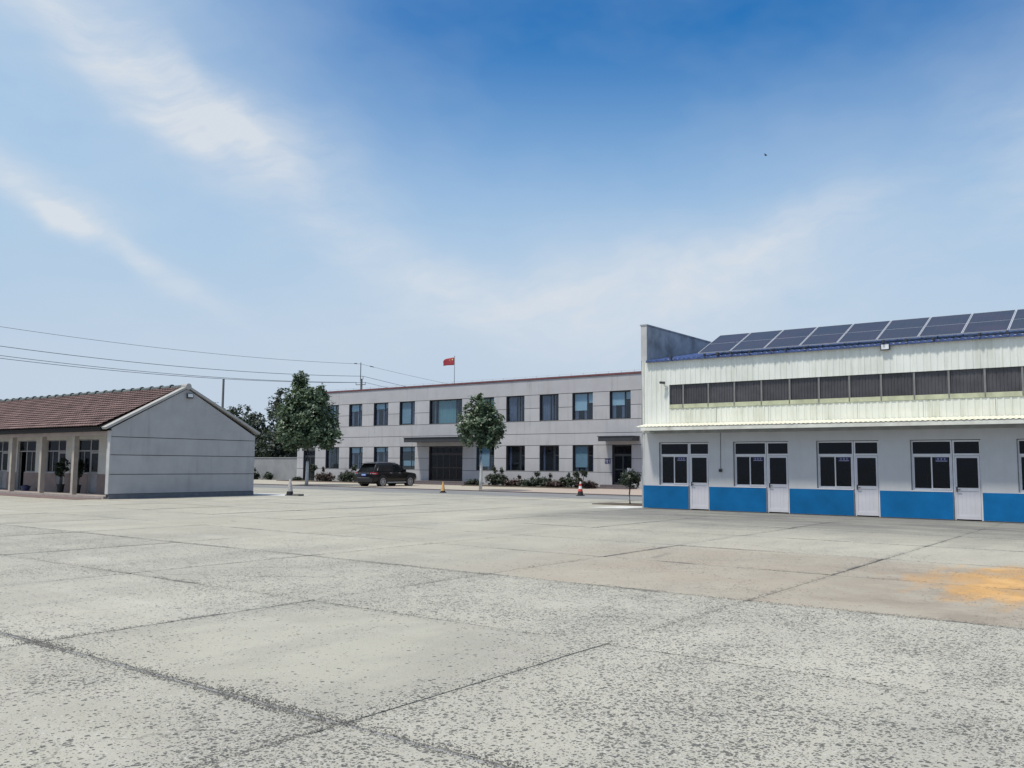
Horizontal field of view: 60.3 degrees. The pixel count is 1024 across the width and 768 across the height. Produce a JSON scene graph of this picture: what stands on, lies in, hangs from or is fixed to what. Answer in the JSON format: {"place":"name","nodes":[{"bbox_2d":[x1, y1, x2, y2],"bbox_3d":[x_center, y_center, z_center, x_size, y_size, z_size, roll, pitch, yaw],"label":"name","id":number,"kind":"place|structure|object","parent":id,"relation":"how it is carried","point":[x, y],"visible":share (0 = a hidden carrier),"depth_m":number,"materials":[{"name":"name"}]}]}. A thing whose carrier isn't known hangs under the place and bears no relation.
{"place":"outdoors","nodes":[
{"label":"outdoors","id":0,"kind":"place"},
{"bbox_2d":[0,383,259,498],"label":"dormitory building","id":1,"kind":"structure","parent":0,"point":[169,441],"depth_m":43.07,"materials":[{"name":"concrete"}]},
{"bbox_2d":[0,441,2,470],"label":"window","id":2,"kind":"structure","parent":1,"relation":"in","point":[1,442],"depth_m":49.52,"materials":[{"name":"grey glass"}]},
{"bbox_2d":[0,441,8,488],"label":"door","id":3,"kind":"structure","parent":1,"relation":"in","point":[5,443],"depth_m":49.16,"materials":[{"name":"grey glass"}]},
{"bbox_2d":[17,441,27,488],"bbox_3d":[-26.573,4.408,47.886,0.900,2.640,0.053,-4,-7,37],"label":"door","id":4,"kind":"structure","parent":1,"relation":"in","point":[23,444],"depth_m":48.05,"materials":[{"name":"grey glass"}]},
{"bbox_2d":[20,485,30,490],"bbox_3d":[-25.381,5.413,45.990,0.520,0.310,0.520,-4,-7,37],"label":"plastic basin","id":5,"kind":"object","parent":1,"relation":"on","point":[25,487],"visible":1,"depth_m":45.83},
{"bbox_2d":[26,441,35,471],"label":"window","id":6,"kind":"structure","parent":1,"relation":"in","point":[31,445],"depth_m":47.38,"materials":[{"name":"grey glass"}]},
{"bbox_2d":[47,440,59,472],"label":"window","id":7,"kind":"structure","parent":1,"relation":"in","point":[53,445],"depth_m":45.96,"materials":[{"name":"grey glass"}]},
{"bbox_2d":[57,440,65,483],"bbox_3d":[-23.043,4.191,45.236,0.900,2.640,0.060,-4,-7,37],"label":"door","id":8,"kind":"structure","parent":1,"relation":"in","point":[62,444],"depth_m":45.36,"materials":[{"name":"grey glass"}]},
{"bbox_2d":[54,457,70,491],"bbox_3d":[-22.487,4.520,44.034,0.857,1.774,0.821,-4,-7,37],"label":"potted plant","id":9,"kind":"object","parent":1,"relation":"on","point":[61,468],"visible":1,"depth_m":43.93,"materials":[{"name":"green plant"}]},
{"bbox_2d":[77,459,86,492],"bbox_3d":[-21.099,4.470,42.828,0.495,1.674,0.730,-4,-7,37],"label":"potted plant","id":10,"kind":"object","parent":1,"relation":"on","point":[81,466],"visible":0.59,"depth_m":42.83,"materials":[{"name":"green plant"}]},
{"bbox_2d":[78,439,91,472],"bbox_3d":[-21.303,3.608,43.982,1.200,1.680,0.053,-4,-7,37],"label":"window","id":11,"kind":"structure","parent":1,"relation":"in","point":[85,444],"depth_m":43.93,"materials":[{"name":"grey glass"}]},
{"bbox_2d":[89,439,98,492],"bbox_3d":[-20.469,4.034,43.307,0.900,2.640,0.060,-4,-7,37],"label":"door","id":12,"kind":"structure","parent":1,"relation":"in","point":[95,442],"depth_m":43.36,"materials":[{"name":"grey glass"}]},
{"bbox_2d":[187,393,193,398],"bbox_3d":[-15.544,0.575,42.525,0.145,0.240,0.320,-4,-7,37],"label":"floodlight","id":13,"kind":"object","parent":1,"relation":"attached to","point":[190,395],"visible":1,"depth_m":42.48,"materials":[{"name":"metal"}]},
{"bbox_2d":[253,484,641,500],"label":"lane","id":14,"kind":"structure","parent":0,"point":[613,497],"depth_m":52.32,"materials":[{"name":"concrete"}]},
{"bbox_2d":[440,481,445,492],"bbox_3d":[-4.059,6.064,51.880,0.386,0.660,0.386,-4,-7,37],"label":"traffic cone","id":15,"kind":"object","parent":14,"relation":"on","point":[442,489],"visible":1,"depth_m":51.79,"materials":[{"name":"plastic"}]},
{"bbox_2d":[257,484,641,495],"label":"kerb","id":16,"kind":"structure","parent":14,"relation":"on","point":[456,490],"depth_m":55.84,"materials":[{"name":"concrete"}]},
{"bbox_2d":[576,481,584,495],"bbox_3d":[3.751,5.738,48.337,0.456,0.780,0.456,-4,-7,37],"label":"traffic cone","id":17,"kind":"object","parent":14,"relation":"on","point":[580,491],"visible":1,"depth_m":48.23,"materials":[{"name":"plastic"}]},
{"bbox_2d":[254,479,641,494],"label":"pavement","id":18,"kind":"structure","parent":0,"point":[563,490],"depth_m":60.79,"materials":[{"name":"concrete"}]},
{"bbox_2d":[253,467,260,479],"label":"shrub","id":19,"kind":"object","parent":18,"relation":"on","point":[256,476],"visible":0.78,"depth_m":86.00,"materials":[{"name":"green plant"}]},
{"bbox_2d":[263,472,273,479],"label":"shrub","id":20,"kind":"object","parent":18,"relation":"on","point":[269,476],"visible":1,"depth_m":84.68,"materials":[{"name":"green plant"}]},
{"bbox_2d":[274,370,343,484],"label":"plane tree","id":21,"kind":"object","parent":18,"relation":"on","point":[308,420],"visible":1,"depth_m":65.07,"materials":[{"name":"green plant"}]},
{"bbox_2d":[276,480,403,483],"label":"planting bed","id":22,"kind":"object","parent":18,"relation":"on","point":[324,481],"visible":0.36,"depth_m":77.37,"materials":[{"name":"concrete"}]},
{"bbox_2d":[292,477,302,479],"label":"shrub","id":23,"kind":"object","parent":22,"relation":"on","point":[297,478],"visible":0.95,"depth_m":81.00,"materials":[{"name":"green plant"}]},
{"bbox_2d":[309,463,317,480],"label":"clipped tree","id":24,"kind":"object","parent":22,"relation":"on","point":[313,467],"visible":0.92,"depth_m":79.66,"materials":[{"name":"green plant"}]},
{"bbox_2d":[312,466,335,480],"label":"shrub","id":25,"kind":"object","parent":22,"relation":"on","point":[324,476],"visible":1,"depth_m":78.02,"materials":[{"name":"green plant"}]},
{"bbox_2d":[337,464,356,481],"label":"shrub","id":26,"kind":"object","parent":22,"relation":"on","point":[347,476],"visible":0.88,"depth_m":76.29,"materials":[{"name":"green plant"}]},
{"bbox_2d":[354,462,416,486],"bbox_3d":[-9.205,6.636,64.798,2.200,1.800,4.905,-3,-6,35],"label":"parked car","id":27,"kind":"object","parent":18,"relation":"on","point":[380,474],"visible":0.96,"depth_m":63.39,"materials":[{"name":"black paint"}]},
{"bbox_2d":[297,369,641,488],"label":"office building","id":28,"kind":"structure","parent":18,"relation":"on","point":[557,428],"depth_m":69.17,"materials":[{"name":"paint"}]},
{"bbox_2d":[304,451,314,479],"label":"door","id":29,"kind":"structure","parent":28,"relation":"in","point":[311,454],"depth_m":82.20,"materials":[{"name":"black glass"}]},
{"bbox_2d":[325,447,338,468],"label":"window","id":30,"kind":"structure","parent":28,"relation":"in","point":[337,455],"depth_m":80.33,"materials":[{"name":"black glass"}]},
{"bbox_2d":[328,405,338,426],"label":"window","id":31,"kind":"structure","parent":28,"relation":"in","point":[336,407],"depth_m":80.93,"materials":[{"name":"blue glass"}]},
{"bbox_2d":[350,404,361,426],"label":"window","id":32,"kind":"structure","parent":28,"relation":"in","point":[358,407],"depth_m":79.14,"materials":[{"name":"blue glass"}]},
{"bbox_2d":[350,447,362,468],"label":"window","id":33,"kind":"structure","parent":28,"relation":"in","point":[358,450],"depth_m":78.68,"materials":[{"name":"blue glass"}]},
{"bbox_2d":[375,403,387,425],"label":"window","id":34,"kind":"structure","parent":28,"relation":"in","point":[378,404],"depth_m":77.24,"materials":[{"name":"blue glass"}]},
{"bbox_2d":[375,447,387,461],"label":"window","id":35,"kind":"structure","parent":28,"relation":"in","point":[379,449],"depth_m":76.82,"materials":[{"name":"blue glass"}]},
{"bbox_2d":[401,402,414,424],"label":"window","id":36,"kind":"structure","parent":28,"relation":"in","point":[405,418],"depth_m":75.33,"materials":[{"name":"blue glass"}]},
{"bbox_2d":[401,447,414,469],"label":"window","id":37,"kind":"structure","parent":28,"relation":"in","point":[411,463],"depth_m":74.89,"materials":[{"name":"blue glass"}]},
{"bbox_2d":[431,399,461,423],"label":"window","id":38,"kind":"structure","parent":28,"relation":"in","point":[448,409],"depth_m":72.74,"materials":[{"name":"blue glass"}]},
{"bbox_2d":[430,446,462,480],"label":"door","id":39,"kind":"structure","parent":28,"relation":"in","point":[445,465],"depth_m":72.19,"materials":[{"name":"black glass"}]},
{"bbox_2d":[443,356,454,382],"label":"flagpole","id":40,"kind":"object","parent":28,"relation":"on","point":[449,361],"visible":0.99,"depth_m":73.92,"materials":[{"name":"fabric"}]},
{"bbox_2d":[476,446,493,470],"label":"window","id":41,"kind":"structure","parent":28,"relation":"in","point":[486,453],"depth_m":69.86,"materials":[{"name":"clear glass"}]},
{"bbox_2d":[507,396,524,421],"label":"window","id":42,"kind":"structure","parent":28,"relation":"in","point":[513,400],"depth_m":68.56,"materials":[{"name":"blue glass"}]},
{"bbox_2d":[507,446,524,470],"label":"window","id":43,"kind":"structure","parent":28,"relation":"in","point":[521,455],"depth_m":68.21,"materials":[{"name":"clear glass"}]},
{"bbox_2d":[541,394,558,420],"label":"window","id":44,"kind":"structure","parent":28,"relation":"in","point":[546,398],"depth_m":66.66,"materials":[{"name":"clear glass"}]},
{"bbox_2d":[541,446,558,471],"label":"window","id":45,"kind":"structure","parent":28,"relation":"in","point":[555,455],"depth_m":66.01,"materials":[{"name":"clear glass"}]},
{"bbox_2d":[574,393,592,419],"bbox_3d":[5.262,1.654,64.609,1.774,1.986,0.349,-4,-7,37],"label":"window","id":46,"kind":"structure","parent":28,"relation":"in","point":[581,400],"depth_m":64.80,"materials":[{"name":"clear glass"}]},
{"bbox_2d":[573,445,593,471],"bbox_3d":[5.261,5.436,64.240,1.784,1.926,0.349,-4,-7,37],"label":"window","id":47,"kind":"structure","parent":28,"relation":"in","point":[579,460],"depth_m":64.49,"materials":[{"name":"clear glass"}]},
{"bbox_2d":[611,391,630,418],"bbox_3d":[7.779,1.499,62.722,1.714,1.986,0.349,-4,-7,37],"label":"window","id":48,"kind":"structure","parent":28,"relation":"in","point":[615,401],"depth_m":62.89,"materials":[{"name":"clear glass"}]},
{"bbox_2d":[613,445,631,484],"bbox_3d":[7.849,5.725,62.269,1.540,2.810,0.150,-4,-7,37],"label":"door","id":49,"kind":"structure","parent":28,"relation":"in","point":[622,454],"depth_m":62.40,"materials":[{"name":"black glass"}]},
{"bbox_2d":[455,393,506,489],"bbox_3d":[-1.969,3.626,55.775,3.100,6.163,3.367,4,-6,-32],"label":"plane tree","id":50,"kind":"object","parent":18,"relation":"on","point":[480,414],"visible":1,"depth_m":55.23,"materials":[{"name":"green plant"}]},
{"bbox_2d":[461,485,583,488],"bbox_3d":[1.111,7.591,65.047,10.300,0.100,2.800,-4,-7,37],"label":"planting bed","id":51,"kind":"object","parent":18,"relation":"on","point":[524,486],"visible":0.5,"depth_m":64.06,"materials":[{"name":"concrete"}]},
{"bbox_2d":[465,478,482,484],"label":"shrub","id":52,"kind":"object","parent":51,"relation":"on","point":[472,482],"visible":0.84,"depth_m":67.82,"materials":[{"name":"green plant"}]},
{"bbox_2d":[485,465,507,485],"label":"shrub","id":53,"kind":"object","parent":51,"relation":"on","point":[495,479],"visible":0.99,"depth_m":66.50,"materials":[{"name":"green plant"}]},
{"bbox_2d":[503,474,521,485],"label":"shrub","id":54,"kind":"object","parent":51,"relation":"on","point":[513,482],"visible":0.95,"depth_m":65.22,"materials":[{"name":"green plant"}]},
{"bbox_2d":[517,476,535,486],"bbox_3d":[1.177,7.189,64.646,1.753,0.865,1.036,-4,-7,37],"label":"shrub","id":55,"kind":"object","parent":51,"relation":"on","point":[524,482],"visible":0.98,"depth_m":64.37,"materials":[{"name":"green plant"}]},
{"bbox_2d":[531,471,552,486],"bbox_3d":[2.238,6.959,64.000,1.933,1.299,1.026,-4,-7,37],"label":"shrub","id":56,"kind":"object","parent":51,"relation":"on","point":[540,482],"visible":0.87,"depth_m":63.90,"materials":[{"name":"green plant"}]},
{"bbox_2d":[544,477,564,486],"bbox_3d":[3.045,7.063,63.119,1.887,0.873,1.086,-4,-7,37],"label":"shrub","id":57,"kind":"object","parent":51,"relation":"on","point":[555,483],"visible":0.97,"depth_m":62.84,"materials":[{"name":"green plant"}]},
{"bbox_2d":[559,470,583,487],"bbox_3d":[4.188,6.796,62.574,2.148,1.424,1.062,-4,-7,37],"label":"shrub","id":58,"kind":"object","parent":51,"relation":"on","point":[569,482],"visible":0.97,"depth_m":62.35,"materials":[{"name":"green plant"}]},
{"bbox_2d":[576,478,598,488],"bbox_3d":[5.221,6.952,61.501,1.750,0.829,1.020,-4,-7,37],"label":"shrub","id":59,"kind":"object","parent":51,"relation":"on","point":[589,484],"visible":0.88,"depth_m":61.25,"materials":[{"name":"green plant"}]},
{"bbox_2d":[579,469,586,487],"bbox_3d":[4.957,6.522,60.816,0.656,1.318,0.688,0,-5,2],"label":"clipped tree","id":60,"kind":"object","parent":18,"relation":"on","point":[583,473],"visible":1,"depth_m":60.81,"materials":[{"name":"green plant"}]},
{"bbox_2d":[0,487,1023,767],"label":"concrete yard","id":61,"kind":"structure","parent":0,"point":[678,689],"depth_m":8.60,"materials":[{"name":"concrete"}]},
{"bbox_2d":[0,493,97,499],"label":"brick apron","id":62,"kind":"object","parent":61,"relation":"on","point":[44,496],"visible":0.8,"depth_m":41.03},
{"bbox_2d":[253,493,304,495],"bbox_3d":[-13.112,5.866,46.796,5.400,0.042,1.600,-4,-7,37],"label":"pale concrete strip","id":63,"kind":"object","parent":61,"relation":"on","point":[269,494],"visible":0.43,"depth_m":46.27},
{"bbox_2d":[285,479,292,495],"bbox_3d":[-11.371,5.286,45.160,0.492,0.840,0.492,-4,-7,37],"label":"traffic cone","id":64,"kind":"object","parent":63,"relation":"on","point":[289,491],"visible":0.96,"depth_m":45.05,"materials":[{"name":"plastic"}]},
{"bbox_2d":[0,527,1023,767],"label":"joint grit","id":65,"kind":"object","parent":61,"relation":"on","point":[233,695],"visible":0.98,"depth_m":6.40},
{"bbox_2d":[592,502,641,505],"bbox_3d":[5.136,5.151,37.605,3.050,0.060,1.600,-4,-7,37],"label":"soil bed","id":66,"kind":"object","parent":61,"relation":"on","point":[627,504],"visible":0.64,"depth_m":37.58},
{"bbox_2d":[618,468,641,503],"bbox_3d":[5.060,4.366,37.798,1.007,1.562,1.034,2,-5,-17],"label":"clipped tree","id":67,"kind":"object","parent":66,"relation":"on","point":[632,478],"visible":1,"depth_m":37.66,"materials":[{"name":"green plant"}]},
{"bbox_2d":[590,506,643,507],"bbox_3d":[4.526,4.930,35.157,2.679,0.042,1.280,5,-7,-40],"label":"pale concrete corner","id":68,"kind":"object","parent":61,"relation":"on","point":[620,507],"visible":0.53,"depth_m":34.87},
{"bbox_2d":[0,0,1023,455],"label":"sky","id":69,"kind":"structure","parent":0,"point":[508,189],"materials":[{"name":"blue"}]},
{"bbox_2d":[636,324,1023,522],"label":"workshop building","id":70,"kind":"structure","parent":0,"point":[896,419],"depth_m":30.70,"materials":[{"name":"white metal"}]},
{"bbox_2d":[659,381,667,388],"bbox_3d":[5.970,0.045,34.740,0.339,0.298,0.182,3,-6,-22],"label":"security camera","id":71,"kind":"object","parent":70,"relation":"attached to","point":[663,383],"visible":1,"depth_m":34.73,"materials":[{"name":"white plastic"}]},
{"bbox_2d":[659,443,689,485],"bbox_3d":[6.536,3.301,34.700,1.250,1.975,0.825,-4,-7,37],"label":"window","id":72,"kind":"structure","parent":70,"relation":"in","point":[673,472],"depth_m":34.49,"materials":[{"name":"white plastic"}]},
{"bbox_2d":[677,457,685,460],"bbox_3d":[6.590,2.910,34.295,0.380,0.160,0.010,-4,-7,37],"label":"window sign","id":73,"kind":"object","parent":70,"relation":"attached to","point":[681,458],"visible":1,"depth_m":34.29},
{"bbox_2d":[689,443,708,508],"bbox_3d":[7.184,3.531,33.790,0.830,2.560,0.115,-4,-7,37],"label":"door","id":74,"kind":"structure","parent":70,"relation":"in","point":[698,452],"depth_m":33.81,"materials":[{"name":"white plastic"}]},
{"bbox_2d":[719,433,721,471],"bbox_3d":[7.845,2.562,33.243,0.120,1.500,0.076,-4,-7,37],"label":"conduit","id":75,"kind":"object","parent":70,"relation":"attached to","point":[720,469],"depth_m":33.24,"materials":[{"name":"black metal"}]},
{"bbox_2d":[698,333,749,353],"bbox_3d":[8.361,-1.592,34.669,1.303,1.004,2.119,-4,-7,37],"label":"solar panel","id":76,"kind":"object","parent":70,"relation":"on","point":[724,343],"visible":0.91,"depth_m":34.60,"materials":[{"name":"glass"}]},
{"bbox_2d":[733,442,766,487],"bbox_3d":[8.805,2.982,32.611,1.250,1.688,0.178,-4,-7,37],"label":"window","id":77,"kind":"structure","parent":70,"relation":"in","point":[748,473],"depth_m":32.64,"materials":[{"name":"white plastic"}]},
{"bbox_2d":[730,330,782,351],"bbox_3d":[9.420,-1.656,33.875,1.303,1.004,2.119,-4,-7,37],"label":"solar panel","id":78,"kind":"object","parent":70,"relation":"on","point":[754,341],"visible":0.91,"depth_m":33.80,"materials":[{"name":"glass"}]},
{"bbox_2d":[753,457,762,460],"bbox_3d":[9.052,2.759,32.450,0.380,0.160,0.010,-4,-7,37],"label":"window sign","id":79,"kind":"object","parent":70,"relation":"attached to","point":[757,458],"visible":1,"depth_m":32.45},
{"bbox_2d":[766,442,789,512],"bbox_3d":[9.646,3.380,31.945,0.830,2.560,0.115,-4,-7,37],"label":"door","id":80,"kind":"structure","parent":70,"relation":"in","point":[777,452],"depth_m":31.95,"materials":[{"name":"white plastic"}]},
{"bbox_2d":[764,327,816,348],"bbox_3d":[10.479,-1.721,33.082,1.303,1.004,2.119,-4,-7,37],"label":"solar panel","id":81,"kind":"object","parent":70,"relation":"on","point":[792,338],"visible":0.89,"depth_m":32.99,"materials":[{"name":"glass"}]},
{"bbox_2d":[800,324,852,346],"bbox_3d":[11.538,-1.786,32.288,1.303,1.004,2.119,-4,-7,37],"label":"solar panel","id":82,"kind":"object","parent":70,"relation":"on","point":[825,335],"visible":0.91,"depth_m":32.21,"materials":[{"name":"glass"}]},
{"bbox_2d":[816,441,854,489],"bbox_3d":[11.274,2.830,30.760,1.250,1.688,0.178,-4,-7,37],"label":"window","id":83,"kind":"structure","parent":70,"relation":"in","point":[831,472],"depth_m":30.78,"materials":[{"name":"white plastic"}]},
{"bbox_2d":[838,457,849,460],"bbox_3d":[11.521,2.608,30.599,0.380,0.160,0.010,-4,-7,37],"label":"window sign","id":84,"kind":"object","parent":70,"relation":"attached to","point":[843,458],"visible":1,"depth_m":30.60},
{"bbox_2d":[837,321,890,343],"bbox_3d":[12.597,-1.851,31.494,1.303,1.004,2.119,-4,-7,37],"label":"solar panel","id":85,"kind":"object","parent":70,"relation":"on","point":[864,332],"visible":0.91,"depth_m":31.41,"materials":[{"name":"glass"}]},
{"bbox_2d":[853,441,880,516],"bbox_3d":[12.115,3.229,30.094,0.830,2.560,0.115,-4,-7,37],"label":"door","id":86,"kind":"structure","parent":70,"relation":"in","point":[866,453],"depth_m":30.11,"materials":[{"name":"white plastic"}]},
{"bbox_2d":[880,343,889,350],"bbox_3d":[12.662,-1.254,29.899,0.300,0.220,0.124,-4,-7,37],"label":"floodlight","id":87,"kind":"object","parent":70,"relation":"attached to","point":[886,346],"visible":1,"depth_m":29.84,"materials":[{"name":"metal"}]},
{"bbox_2d":[877,317,930,340],"bbox_3d":[13.656,-1.916,30.700,1.303,1.004,2.119,-4,-7,37],"label":"solar panel","id":88,"kind":"object","parent":70,"relation":"on","point":[904,329],"visible":0.92,"depth_m":30.62,"materials":[{"name":"glass"}]},
{"bbox_2d":[910,440,953,491],"bbox_3d":[13.752,2.679,28.903,1.250,1.688,0.178,-4,-7,37],"label":"window","id":89,"kind":"structure","parent":70,"relation":"in","point":[927,474],"depth_m":28.93,"materials":[{"name":"white plastic"}]},
{"bbox_2d":[935,457,947,461],"bbox_3d":[13.999,2.456,28.741,0.380,0.160,0.010,-4,-7,37],"label":"window sign","id":90,"kind":"object","parent":70,"relation":"attached to","point":[941,459],"visible":1,"depth_m":28.74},
{"bbox_2d":[918,314,971,337],"bbox_3d":[14.715,-1.981,29.907,1.303,1.004,2.119,-4,-7,37],"label":"solar panel","id":91,"kind":"object","parent":70,"relation":"on","point":[938,326],"visible":0.93,"depth_m":29.82,"materials":[{"name":"glass"}]},
{"bbox_2d":[952,440,983,520],"bbox_3d":[14.593,3.077,28.236,0.830,2.560,0.115,-4,-7,37],"label":"door","id":92,"kind":"structure","parent":70,"relation":"in","point":[967,470],"depth_m":28.24,"materials":[{"name":"white plastic"}]},
{"bbox_2d":[962,310,1015,333],"bbox_3d":[15.774,-2.046,29.113,1.303,1.004,2.119,-4,-7,37],"label":"solar panel","id":93,"kind":"object","parent":70,"relation":"on","point":[995,321],"visible":0.93,"depth_m":29.03,"materials":[{"name":"glass"}]},
{"bbox_2d":[1009,309,1023,330],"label":"solar panel","id":94,"kind":"object","parent":70,"relation":"on","point":[1017,323],"visible":1,"depth_m":28.37,"materials":[{"name":"glass"}]},
{"bbox_2d":[1016,439,1023,493],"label":"window","id":95,"kind":"structure","parent":70,"relation":"in","point":[1020,447],"depth_m":27.39,"materials":[{"name":"white plastic"}]},
{"label":"ground","id":96,"kind":"structure","parent":0,"visible":0},
{"bbox_2d":[221,379,224,407],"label":"utility pole","id":97,"kind":"object","parent":96,"relation":"on","point":[223,385],"visible":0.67,"depth_m":99.84,"materials":[{"name":"concrete"}]},
{"bbox_2d":[227,404,245,418],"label":"broadleaf tree","id":98,"kind":"object","parent":96,"relation":"on","point":[235,410],"visible":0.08,"depth_m":103.09,"materials":[{"name":"green plant"}]},
{"bbox_2d":[229,410,252,422],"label":"broadleaf tree","id":99,"kind":"object","parent":96,"relation":"on","point":[242,417],"visible":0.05,"depth_m":100.56,"materials":[{"name":"green plant"}]},
{"bbox_2d":[239,404,274,456],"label":"broadleaf tree","id":100,"kind":"object","parent":96,"relation":"on","point":[254,421],"visible":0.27,"depth_m":98.12,"materials":[{"name":"green plant"}]},
{"bbox_2d":[253,435,271,456],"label":"broadleaf tree","id":101,"kind":"object","parent":96,"relation":"on","point":[256,442],"visible":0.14,"depth_m":93.13,"materials":[{"name":"green plant"}]},
{"bbox_2d":[254,457,296,479],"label":"boundary wall","id":102,"kind":"structure","parent":96,"relation":"on","point":[282,468],"depth_m":85.19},
{"bbox_2d":[255,428,296,456],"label":"broadleaf tree","id":103,"kind":"object","parent":96,"relation":"on","point":[274,448],"visible":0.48,"depth_m":90.31,"materials":[{"name":"green plant"}]},
{"bbox_2d":[262,387,290,448],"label":"broadleaf tree","id":104,"kind":"object","parent":96,"relation":"on","point":[277,401],"visible":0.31,"depth_m":97.65,"materials":[{"name":"green plant"}]},
{"bbox_2d":[263,405,296,453],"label":"broadleaf tree","id":105,"kind":"object","parent":96,"relation":"on","point":[272,429],"visible":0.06,"depth_m":93.84,"materials":[{"name":"green plant"}]},
{"bbox_2d":[356,364,365,388],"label":"utility pole","id":106,"kind":"object","parent":96,"relation":"on","point":[361,384],"visible":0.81,"depth_m":99.86,"materials":[{"name":"concrete"}]},
{"bbox_2d":[0,355,309,381],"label":"overhead wire","id":107,"kind":"object","parent":106,"relation":"attached to","point":[142,371],"visible":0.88,"depth_m":80.43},
{"bbox_2d":[1,346,334,375],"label":"overhead wire","id":108,"kind":"object","parent":106,"relation":"attached to","point":[157,364],"visible":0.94,"depth_m":81.31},
{"bbox_2d":[0,326,352,363],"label":"overhead wire","id":109,"kind":"object","parent":106,"relation":"attached to","point":[166,348],"visible":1,"depth_m":82.53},
{"bbox_2d":[0,358,365,382],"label":"overhead wire","id":110,"kind":"object","parent":106,"relation":"attached to","point":[189,376],"visible":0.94,"depth_m":84.44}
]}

